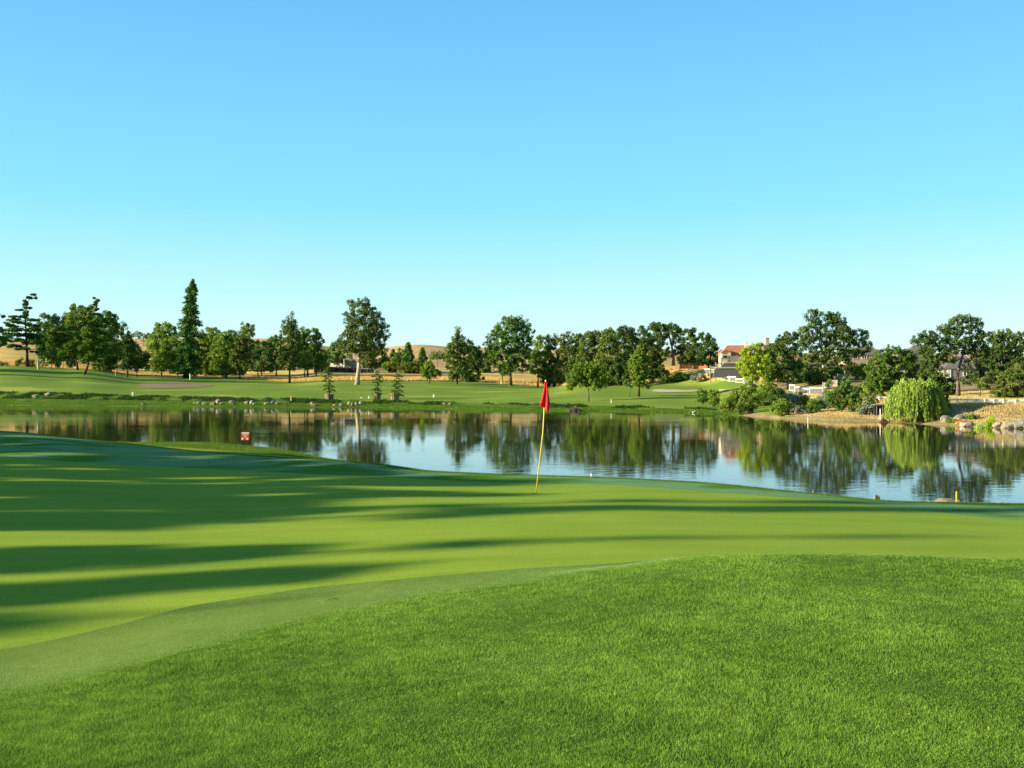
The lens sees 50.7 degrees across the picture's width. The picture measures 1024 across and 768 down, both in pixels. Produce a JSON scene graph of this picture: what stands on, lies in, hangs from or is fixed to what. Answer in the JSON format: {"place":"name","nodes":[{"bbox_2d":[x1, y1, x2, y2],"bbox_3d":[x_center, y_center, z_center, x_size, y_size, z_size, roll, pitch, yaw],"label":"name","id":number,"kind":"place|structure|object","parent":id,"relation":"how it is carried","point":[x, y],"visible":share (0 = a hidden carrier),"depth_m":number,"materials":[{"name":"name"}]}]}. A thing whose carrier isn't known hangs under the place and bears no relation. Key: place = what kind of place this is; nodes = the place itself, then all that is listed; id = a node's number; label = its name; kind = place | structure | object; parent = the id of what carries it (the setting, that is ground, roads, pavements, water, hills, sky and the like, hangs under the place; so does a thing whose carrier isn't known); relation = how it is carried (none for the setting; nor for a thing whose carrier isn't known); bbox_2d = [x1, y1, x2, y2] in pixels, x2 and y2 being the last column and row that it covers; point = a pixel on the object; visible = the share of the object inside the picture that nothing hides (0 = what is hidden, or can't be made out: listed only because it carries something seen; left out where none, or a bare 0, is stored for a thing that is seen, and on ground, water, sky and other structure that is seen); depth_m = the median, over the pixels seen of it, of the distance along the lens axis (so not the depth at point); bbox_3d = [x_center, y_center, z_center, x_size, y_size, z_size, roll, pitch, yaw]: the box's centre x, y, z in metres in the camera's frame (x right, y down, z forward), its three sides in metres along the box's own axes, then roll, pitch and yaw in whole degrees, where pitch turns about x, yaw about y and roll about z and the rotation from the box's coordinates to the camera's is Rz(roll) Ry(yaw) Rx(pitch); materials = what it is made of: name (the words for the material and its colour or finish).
{"place":"outdoors","nodes":[
{"label":"outdoors","id":0,"kind":"place"},
{"bbox_2d":[105,441,344,460],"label":"bank grass","id":1,"kind":"structure","parent":0,"point":[240,447],"depth_m":39.57,"materials":[{"name":"green plant"}]},
{"bbox_2d":[0,391,718,409],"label":"bank lip grass","id":2,"kind":"structure","parent":0,"point":[86,395],"depth_m":249.23,"materials":[{"name":"green plant"}]},
{"bbox_2d":[0,393,743,414],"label":"shore bank ground","id":3,"kind":"structure","parent":0,"point":[96,397],"depth_m":245.09,"materials":[{"name":"green plant"}]},
{"bbox_2d":[320,367,337,399],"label":"potted conifer","id":4,"kind":"object","parent":3,"relation":"on","point":[329,396],"visible":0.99,"depth_m":247.68,"materials":[{"name":"green plant"}]},
{"bbox_2d":[717,394,736,411],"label":"shrub","id":5,"kind":"object","parent":3,"relation":"on","point":[728,403],"visible":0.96,"depth_m":180.55,"materials":[{"name":"green plant"}]},
{"bbox_2d":[0,348,776,386],"bbox_3d":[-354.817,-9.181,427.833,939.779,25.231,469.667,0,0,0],"label":"dry field","id":6,"kind":"structure","parent":0,"point":[6,354],"depth_m":522.43,"materials":[{"name":"yellow plant"}]},
{"bbox_2d":[33,312,65,364],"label":"tree","id":7,"kind":"object","parent":6,"relation":"on","point":[52,320],"visible":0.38,"depth_m":519.27,"materials":[{"name":"green plant"}]},
{"bbox_2d":[58,303,101,363],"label":"broadleaf tree","id":8,"kind":"object","parent":6,"relation":"on","point":[72,319],"visible":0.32,"depth_m":552.86,"materials":[{"name":"green plant"}]},
{"bbox_2d":[91,352,121,371],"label":"bush","id":9,"kind":"object","parent":6,"relation":"on","point":[106,363],"visible":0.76,"depth_m":491.76,"materials":[{"name":"green plant"}]},
{"bbox_2d":[96,310,119,355],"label":"broadleaf tree","id":10,"kind":"object","parent":6,"relation":"on","point":[113,326],"visible":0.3,"depth_m":578.61,"materials":[{"name":"green plant"}]},
{"bbox_2d":[194,326,221,375],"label":"broadleaf tree","id":11,"kind":"object","parent":6,"relation":"on","point":[207,342],"visible":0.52,"depth_m":508.79,"materials":[{"name":"green plant"}]},
{"bbox_2d":[241,345,281,376],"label":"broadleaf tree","id":12,"kind":"object","parent":6,"relation":"on","point":[264,362],"visible":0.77,"depth_m":509.32,"materials":[{"name":"green plant"}]},
{"bbox_2d":[263,334,282,375],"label":"broadleaf tree","id":13,"kind":"object","parent":6,"relation":"on","point":[274,339],"visible":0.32,"depth_m":516.22,"materials":[{"name":"green plant"}]},
{"bbox_2d":[296,350,315,376],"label":"broadleaf tree","id":14,"kind":"object","parent":6,"relation":"on","point":[306,364],"visible":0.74,"depth_m":490.37,"materials":[{"name":"green plant"}]},
{"bbox_2d":[296,326,325,375],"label":"broadleaf tree","id":15,"kind":"object","parent":6,"relation":"on","point":[306,336],"visible":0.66,"depth_m":495.82,"materials":[{"name":"green plant"}]},
{"bbox_2d":[308,348,329,374],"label":"broadleaf tree","id":16,"kind":"object","parent":6,"relation":"on","point":[322,363],"visible":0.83,"depth_m":496.37,"materials":[{"name":"green plant"}]},
{"bbox_2d":[324,340,347,366],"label":"tree","id":17,"kind":"object","parent":6,"relation":"on","point":[334,358],"visible":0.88,"depth_m":552.71,"materials":[{"name":"green plant"}]},
{"bbox_2d":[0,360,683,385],"bbox_3d":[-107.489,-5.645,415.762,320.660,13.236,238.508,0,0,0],"label":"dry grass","id":18,"kind":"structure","parent":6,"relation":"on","point":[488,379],"depth_m":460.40,"materials":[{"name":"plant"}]},
{"bbox_2d":[314,367,373,372],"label":"screen fence","id":19,"kind":"object","parent":6,"relation":"on","point":[339,369],"visible":0.48,"depth_m":532.72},
{"bbox_2d":[361,352,389,368],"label":"tree","id":20,"kind":"object","parent":6,"relation":"on","point":[374,364],"visible":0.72,"depth_m":536.23,"materials":[{"name":"green plant"}]},
{"bbox_2d":[400,342,414,372],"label":"conifer","id":21,"kind":"object","parent":6,"relation":"on","point":[408,356],"visible":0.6,"depth_m":532.00,"materials":[{"name":"green plant"}]},
{"bbox_2d":[396,360,425,373],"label":"tree","id":22,"kind":"object","parent":6,"relation":"on","point":[415,365],"visible":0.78,"depth_m":520.74,"materials":[{"name":"green plant"}]},
{"bbox_2d":[549,330,572,383],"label":"broadleaf tree","id":23,"kind":"object","parent":6,"relation":"on","point":[560,363],"visible":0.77,"depth_m":389.96,"materials":[{"name":"green plant"}]},
{"bbox_2d":[635,325,664,379],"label":"oak tree","id":24,"kind":"object","parent":6,"relation":"on","point":[651,348],"visible":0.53,"depth_m":316.63,"materials":[{"name":"green plant"}]},
{"bbox_2d":[645,321,685,365],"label":"oak tree","id":25,"kind":"object","parent":6,"relation":"on","point":[675,331],"visible":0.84,"depth_m":371.21,"materials":[{"name":"green plant"}]},
{"bbox_2d":[676,327,704,368],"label":"oak tree","id":26,"kind":"object","parent":6,"relation":"on","point":[691,353],"visible":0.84,"depth_m":317.25,"materials":[{"name":"green plant"}]},
{"bbox_2d":[695,331,721,367],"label":"oak tree","id":27,"kind":"object","parent":6,"relation":"on","point":[703,353],"visible":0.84,"depth_m":309.17,"materials":[{"name":"green plant"}]},
{"bbox_2d":[712,367,741,377],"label":"retaining wall","id":28,"kind":"structure","parent":6,"relation":"on","point":[722,372],"depth_m":271.50,"materials":[{"name":"grey stone"}]},
{"bbox_2d":[718,342,749,368],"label":"tiled house","id":29,"kind":"structure","parent":6,"relation":"on","point":[729,350],"depth_m":284.00,"materials":[{"name":"orange paint"}]},
{"bbox_2d":[0,366,975,425],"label":"fairway","id":30,"kind":"structure","parent":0,"point":[21,379],"depth_m":299.60,"materials":[{"name":"green plant"}]},
{"bbox_2d":[0,357,48,366],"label":"bush","id":31,"kind":"object","parent":30,"relation":"on","point":[18,362],"visible":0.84,"depth_m":485.29,"materials":[{"name":"green plant"}]},
{"bbox_2d":[0,293,49,366],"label":"cedar tree","id":32,"kind":"object","parent":30,"relation":"on","point":[32,339],"visible":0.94,"depth_m":479.27,"materials":[{"name":"green plant"}]},
{"bbox_2d":[43,348,63,368],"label":"bush","id":33,"kind":"object","parent":30,"relation":"on","point":[51,358],"visible":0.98,"depth_m":462.61,"materials":[{"name":"green plant"}]},
{"bbox_2d":[41,325,86,369],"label":"tree","id":34,"kind":"object","parent":30,"relation":"on","point":[64,343],"visible":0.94,"depth_m":452.07,"materials":[{"name":"green plant"}]},
{"bbox_2d":[52,348,76,368],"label":"bush","id":35,"kind":"object","parent":30,"relation":"on","point":[71,359],"visible":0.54,"depth_m":482.53,"materials":[{"name":"green plant"}]},
{"bbox_2d":[75,296,112,374],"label":"broadleaf tree","id":36,"kind":"object","parent":30,"relation":"on","point":[96,337],"visible":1,"depth_m":403.77,"materials":[{"name":"green plant"}]},
{"bbox_2d":[101,339,126,373],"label":"tree","id":37,"kind":"object","parent":30,"relation":"on","point":[115,347],"visible":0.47,"depth_m":485.51,"materials":[{"name":"green plant"}]},
{"bbox_2d":[117,321,138,376],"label":"conifer tree","id":38,"kind":"object","parent":30,"relation":"on","point":[127,352],"visible":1,"depth_m":453.05,"materials":[{"name":"green plant"}]},
{"bbox_2d":[124,343,150,376],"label":"bush","id":39,"kind":"object","parent":30,"relation":"on","point":[144,358],"visible":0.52,"depth_m":473.78,"materials":[{"name":"green plant"}]},
{"bbox_2d":[144,321,179,376],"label":"willowy tree","id":40,"kind":"object","parent":30,"relation":"on","point":[161,353],"visible":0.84,"depth_m":481.37,"materials":[{"name":"green plant"}]},
{"bbox_2d":[138,381,212,387],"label":"sand bunker","id":41,"kind":"object","parent":30,"relation":"in","point":[172,384],"visible":1,"depth_m":369.74},
{"bbox_2d":[168,278,207,377],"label":"redwood tree","id":42,"kind":"object","parent":30,"relation":"on","point":[189,359],"visible":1,"depth_m":475.11,"materials":[{"name":"green plant"}]},
{"bbox_2d":[209,329,248,378],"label":"broadleaf tree","id":43,"kind":"object","parent":30,"relation":"on","point":[223,341],"visible":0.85,"depth_m":470.13,"materials":[{"name":"green plant"}]},
{"bbox_2d":[227,330,254,378],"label":"broadleaf tree","id":44,"kind":"object","parent":30,"relation":"on","point":[244,356],"visible":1,"depth_m":467.58,"materials":[{"name":"green plant"}]},
{"bbox_2d":[273,311,305,382],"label":"broadleaf tree","id":45,"kind":"object","parent":30,"relation":"on","point":[293,348],"visible":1,"depth_m":421.38,"materials":[{"name":"green plant"}]},
{"bbox_2d":[336,297,390,384],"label":"sycamore tree","id":46,"kind":"object","parent":30,"relation":"on","point":[366,335],"visible":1,"depth_m":375.05,"materials":[{"name":"green plant"}]},
{"bbox_2d":[370,370,383,398],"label":"potted conifer","id":47,"kind":"object","parent":30,"relation":"on","point":[377,394],"visible":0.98,"depth_m":249.63,"materials":[{"name":"green plant"}]},
{"bbox_2d":[389,373,405,399],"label":"potted conifer","id":48,"kind":"object","parent":30,"relation":"on","point":[395,394],"visible":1,"depth_m":245.68,"materials":[{"name":"green plant"}]},
{"bbox_2d":[419,360,441,382],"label":"young tree","id":49,"kind":"object","parent":30,"relation":"on","point":[428,372],"visible":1,"depth_m":402.64,"materials":[{"name":"green plant"}]},
{"bbox_2d":[443,326,470,383],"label":"sweetgum tree","id":50,"kind":"object","parent":30,"relation":"on","point":[457,344],"visible":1,"depth_m":400.06,"materials":[{"name":"green plant"}]},
{"bbox_2d":[460,338,484,381],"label":"broadleaf tree","id":51,"kind":"object","parent":30,"relation":"on","point":[476,363],"visible":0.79,"depth_m":428.03,"materials":[{"name":"green plant"}]},
{"bbox_2d":[480,315,535,385],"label":"broadleaf tree","id":52,"kind":"object","parent":30,"relation":"on","point":[510,364],"visible":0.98,"depth_m":400.64,"materials":[{"name":"green plant"}]},
{"bbox_2d":[528,334,549,386],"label":"sweetgum tree","id":53,"kind":"object","parent":30,"relation":"on","point":[539,354],"visible":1,"depth_m":391.57,"materials":[{"name":"green plant"}]},
{"bbox_2d":[540,333,559,386],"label":"dark tree","id":54,"kind":"object","parent":30,"relation":"on","point":[549,371],"visible":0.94,"depth_m":391.49,"materials":[{"name":"green plant"}]},
{"bbox_2d":[564,333,586,382],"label":"oak tree","id":55,"kind":"object","parent":30,"relation":"on","point":[572,351],"visible":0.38,"depth_m":329.96,"materials":[{"name":"green plant"}]},
{"bbox_2d":[565,361,610,400],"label":"young maple","id":56,"kind":"object","parent":30,"relation":"on","point":[595,380],"visible":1,"depth_m":226.37,"materials":[{"name":"green plant"}]},
{"bbox_2d":[574,329,606,385],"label":"oak tree","id":57,"kind":"object","parent":30,"relation":"on","point":[591,342],"visible":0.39,"depth_m":302.48,"materials":[{"name":"green plant"}]},
{"bbox_2d":[593,327,623,385],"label":"oak tree","id":58,"kind":"object","parent":30,"relation":"on","point":[603,345],"visible":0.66,"depth_m":296.62,"materials":[{"name":"green plant"}]},
{"bbox_2d":[608,324,640,385],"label":"oak tree","id":59,"kind":"object","parent":30,"relation":"on","point":[627,334],"visible":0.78,"depth_m":294.33,"materials":[{"name":"green plant"}]},
{"bbox_2d":[627,344,651,396],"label":"cypress tree","id":60,"kind":"object","parent":30,"relation":"on","point":[639,363],"visible":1,"depth_m":236.81,"materials":[{"name":"green plant"}]},
{"bbox_2d":[656,370,692,383],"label":"shrub","id":61,"kind":"object","parent":30,"relation":"on","point":[664,375],"visible":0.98,"depth_m":295.06,"materials":[{"name":"green plant"}]},
{"bbox_2d":[707,389,719,407],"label":"sapling","id":62,"kind":"object","parent":30,"relation":"on","point":[713,399],"visible":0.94,"depth_m":193.14,"materials":[{"name":"green plant"}]},
{"bbox_2d":[737,380,762,407],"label":"shrub","id":63,"kind":"object","parent":30,"relation":"on","point":[750,392],"visible":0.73,"depth_m":175.53,"materials":[{"name":"green plant"}]},
{"bbox_2d":[735,341,769,396],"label":"lime tree","id":64,"kind":"object","parent":30,"relation":"on","point":[759,357],"visible":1,"depth_m":204.32,"materials":[{"name":"green plant"}]},
{"bbox_2d":[759,354,777,392],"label":"broadleaf tree","id":65,"kind":"object","parent":30,"relation":"on","point":[769,384],"visible":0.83,"depth_m":221.31,"materials":[{"name":"green plant"}]},
{"bbox_2d":[766,387,789,403],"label":"shrub","id":66,"kind":"object","parent":30,"relation":"on","point":[776,394],"visible":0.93,"depth_m":169.40,"materials":[{"name":"green plant"}]},
{"bbox_2d":[0,553,1023,767],"bbox_3d":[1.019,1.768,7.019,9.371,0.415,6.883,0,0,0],"label":"rough grass","id":67,"kind":"structure","parent":0,"point":[34,751],"depth_m":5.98,"materials":[{"name":"green plant"}]},
{"bbox_2d":[0,458,1023,648],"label":"putting green","id":68,"kind":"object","parent":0,"point":[41,491],"visible":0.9,"depth_m":15.47,"materials":[{"name":"green plant"}]},
{"bbox_2d":[536,380,549,492],"bbox_3d":[0.595,1.071,21.220,0.282,2.300,0.156,0,0,26],"label":"flagstick","id":69,"kind":"object","parent":68,"relation":"on","point":[545,402],"visible":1,"depth_m":21.22,"materials":[{"name":"yellow paint"}]},
{"bbox_2d":[0,405,1023,503],"bbox_3d":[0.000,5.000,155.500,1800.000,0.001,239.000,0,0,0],"label":"lake water","id":70,"kind":"structure","parent":0,"point":[907,462],"depth_m":93.99,"materials":[{"name":"blue liquid"}]},
{"bbox_2d":[0,553,1023,697],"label":"green fringe","id":71,"kind":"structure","parent":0,"point":[102,632],"depth_m":9.32,"materials":[{"name":"green plant"}]},
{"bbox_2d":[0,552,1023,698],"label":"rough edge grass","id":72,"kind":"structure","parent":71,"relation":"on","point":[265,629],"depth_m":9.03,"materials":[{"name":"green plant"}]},
{"bbox_2d":[0,432,1023,519],"bbox_3d":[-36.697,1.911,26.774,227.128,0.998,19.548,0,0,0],"label":"grass bank","id":73,"kind":"structure","parent":0,"point":[29,446],"depth_m":26.95,"materials":[{"name":"green plant"}]},
{"bbox_2d":[0,431,1023,504],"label":"shoreline","id":74,"kind":"structure","parent":0,"point":[958,502],"depth_m":25.37,"materials":[{"name":"green plant"}]},
{"bbox_2d":[0,338,1023,372],"bbox_3d":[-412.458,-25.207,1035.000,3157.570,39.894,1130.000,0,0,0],"label":"hills","id":75,"kind":"structure","parent":0,"point":[441,364],"depth_m":796.78,"materials":[{"name":"brown plant"}]},
{"bbox_2d":[1,495,1022,645],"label":"green grass","id":76,"kind":"structure","parent":0,"point":[442,541],"depth_m":14.45,"materials":[{"name":"green plant"}]},
{"bbox_2d":[0,0,1023,352],"label":"sky","id":77,"kind":"structure","parent":0,"point":[729,170],"materials":[{"name":"blue"}]},
{"bbox_2d":[741,412,1023,428],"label":"dirt shore","id":78,"kind":"structure","parent":0,"point":[756,414],"depth_m":150.51,"materials":[{"name":"beige soil"}]},
{"bbox_2d":[735,397,756,414],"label":"shrub","id":79,"kind":"object","parent":78,"relation":"on","point":[748,407],"visible":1,"depth_m":171.28,"materials":[{"name":"green plant"}]},
{"bbox_2d":[769,397,791,416],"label":"shrub","id":80,"kind":"object","parent":78,"relation":"on","point":[777,409],"visible":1,"depth_m":158.39,"materials":[{"name":"green plant"}]},
{"bbox_2d":[777,357,1023,424],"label":"dirt slope","id":81,"kind":"structure","parent":0,"point":[783,386],"depth_m":150.74,"materials":[{"name":"beige plant"}]},
{"bbox_2d":[765,331,804,388],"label":"oak tree","id":82,"kind":"object","parent":81,"relation":"on","point":[783,343],"visible":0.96,"depth_m":221.27,"materials":[{"name":"green plant"}]},
{"bbox_2d":[789,384,822,393],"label":"stepped fence","id":83,"kind":"object","parent":81,"relation":"on","point":[814,390],"visible":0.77,"depth_m":201.09,"materials":[{"name":"white plastic"}]},
{"bbox_2d":[802,369,826,384],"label":"shrub","id":84,"kind":"object","parent":81,"relation":"on","point":[810,377],"visible":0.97,"depth_m":224.26,"materials":[{"name":"green plant"}]},
{"bbox_2d":[803,398,826,412],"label":"shrub","id":85,"kind":"object","parent":81,"relation":"on","point":[818,403],"visible":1,"depth_m":158.22,"materials":[{"name":"green plant"}]},
{"bbox_2d":[795,308,872,381],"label":"oak tree","id":86,"kind":"object","parent":81,"relation":"on","point":[839,332],"visible":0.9,"depth_m":228.81,"materials":[{"name":"green plant"}]},
{"bbox_2d":[824,375,858,411],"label":"lake tree","id":87,"kind":"object","parent":81,"relation":"on","point":[847,394],"visible":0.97,"depth_m":155.03,"materials":[{"name":"green plant"}]},
{"bbox_2d":[846,394,865,411],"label":"shrub","id":88,"kind":"object","parent":81,"relation":"on","point":[853,405],"visible":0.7,"depth_m":153.96,"materials":[{"name":"green plant"}]},
{"bbox_2d":[838,347,881,366],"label":"grey roof house","id":89,"kind":"structure","parent":81,"relation":"on","point":[859,359],"depth_m":262.00,"materials":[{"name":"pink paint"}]},
{"bbox_2d":[851,363,871,380],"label":"shrub","id":90,"kind":"object","parent":81,"relation":"on","point":[858,371],"visible":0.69,"depth_m":226.24,"materials":[{"name":"green plant"}]},
{"bbox_2d":[855,401,873,414],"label":"shrub","id":91,"kind":"object","parent":81,"relation":"on","point":[864,408],"visible":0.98,"depth_m":148.44,"materials":[{"name":"plant"}]},
{"bbox_2d":[857,381,879,412],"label":"lake tree","id":92,"kind":"object","parent":81,"relation":"on","point":[868,393],"visible":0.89,"depth_m":149.19,"materials":[{"name":"green plant"}]},
{"bbox_2d":[861,344,924,395],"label":"oak tree","id":93,"kind":"object","parent":81,"relation":"on","point":[907,360],"visible":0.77,"depth_m":181.05,"materials":[{"name":"green plant"}]},
{"bbox_2d":[882,377,949,422],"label":"weeping willow","id":94,"kind":"object","parent":81,"relation":"on","point":[913,399],"visible":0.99,"depth_m":135.53,"materials":[{"name":"green plant"}]},
{"bbox_2d":[918,365,955,395],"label":"oak tree","id":95,"kind":"object","parent":81,"relation":"on","point":[945,386],"visible":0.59,"depth_m":170.14,"materials":[{"name":"green plant"}]},
{"bbox_2d":[909,313,992,395],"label":"oak tree","id":96,"kind":"object","parent":81,"relation":"on","point":[959,328],"visible":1,"depth_m":167.27,"materials":[{"name":"green plant"}]},
{"bbox_2d":[932,356,975,382],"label":"grey house","id":97,"kind":"structure","parent":81,"relation":"on","point":[950,369],"depth_m":214.00,"materials":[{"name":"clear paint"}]},
{"bbox_2d":[949,398,1023,403],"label":"rail fence","id":98,"kind":"object","parent":81,"relation":"on","point":[967,400],"visible":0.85,"depth_m":140.50,"materials":[{"name":"grey"}]},
{"bbox_2d":[975,369,1000,396],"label":"broadleaf tree","id":99,"kind":"object","parent":81,"relation":"on","point":[990,376],"visible":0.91,"depth_m":163.14,"materials":[{"name":"green plant"}]},
{"bbox_2d":[974,328,1023,379],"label":"oak tree","id":100,"kind":"object","parent":81,"relation":"on","point":[1006,361],"visible":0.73,"depth_m":215.41,"materials":[{"name":"green plant"}]},
{"bbox_2d":[990,362,1023,397],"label":"broadleaf tree","id":101,"kind":"object","parent":81,"relation":"on","point":[1016,391],"visible":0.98,"depth_m":158.67,"materials":[{"name":"green plant"}]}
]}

